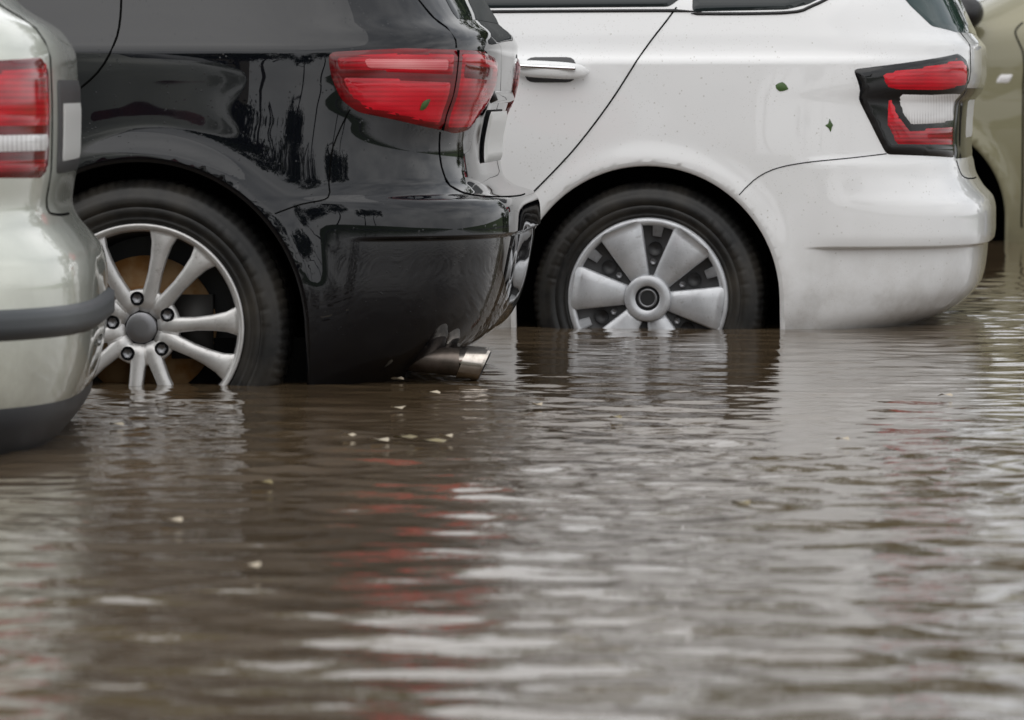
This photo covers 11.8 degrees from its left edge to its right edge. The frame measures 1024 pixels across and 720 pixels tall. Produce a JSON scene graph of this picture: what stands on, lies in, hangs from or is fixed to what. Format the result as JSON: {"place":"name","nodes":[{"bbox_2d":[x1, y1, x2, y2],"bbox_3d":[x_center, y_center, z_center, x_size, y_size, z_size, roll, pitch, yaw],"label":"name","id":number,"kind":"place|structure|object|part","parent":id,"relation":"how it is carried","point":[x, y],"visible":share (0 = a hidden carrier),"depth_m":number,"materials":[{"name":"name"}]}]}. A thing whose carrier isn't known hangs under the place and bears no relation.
{"place":"outdoors","nodes":[
{"label":"outdoors","id":0,"kind":"place"},
{"bbox_2d":[0,239,1023,719],"bbox_3d":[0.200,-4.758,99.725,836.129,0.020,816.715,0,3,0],"label":"flood water","id":1,"kind":"structure","parent":0,"point":[568,549],"depth_m":7.14,"materials":[{"name":"brown liquid"}]},
{"bbox_2d":[0,0,114,454],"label":"parked car","id":2,"kind":"object","parent":1,"relation":"in","point":[57,301],"visible":0.91,"depth_m":8.82,"materials":[{"name":"silver metal"}]},
{"bbox_2d":[17,0,540,385],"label":"hatchback car","id":3,"kind":"object","parent":1,"relation":"in","point":[278,192],"visible":0.76,"depth_m":10.80,"materials":[{"name":"black paint"}]},
{"bbox_3d":[-0.194,-0.938,11.587,0.288,0.300,1.090,0,3,4],"label":"rear window","id":4,"kind":"part","parent":3,"relation":"part of","materials":[{"name":"black glass"}]},
{"bbox_2d":[109,377,952,566],"bbox_3d":[0.202,0.148,8.922,2.227,0.006,4.622,0,3,0],"label":"floating debris","id":5,"kind":"object","parent":1,"relation":"on","point":[258,564],"visible":0.94,"depth_m":9.00,"materials":[{"name":"beige"}]},
{"bbox_2d":[485,0,995,328],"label":"station wagon car","id":6,"kind":"object","parent":1,"relation":"in","point":[735,164],"visible":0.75,"depth_m":13.36,"materials":[{"name":"white paint"}]},
{"bbox_3d":[-0.070,-1.081,13.492,1.100,0.260,0.152,0,3,7],"label":"side window","id":7,"kind":"part","parent":6,"relation":"part of","materials":[{"name":"black glass"}]},
{"bbox_3d":[0.686,-1.062,13.389,0.396,0.246,0.134,0,3,7],"label":"side window","id":8,"kind":"part","parent":6,"relation":"part of","materials":[{"name":"black glass"}]},
{"bbox_3d":[1.176,-1.084,14.088,0.274,0.320,1.396,0,3,7],"label":"rear window","id":9,"kind":"part","parent":6,"relation":"part of","materials":[{"name":"grey glass"}]},
{"bbox_2d":[961,0,1023,241],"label":"parked car","id":10,"kind":"object","parent":1,"relation":"in","point":[998,134],"visible":0.06,"depth_m":21.09,"materials":[{"name":"beige paint"}]}
]}

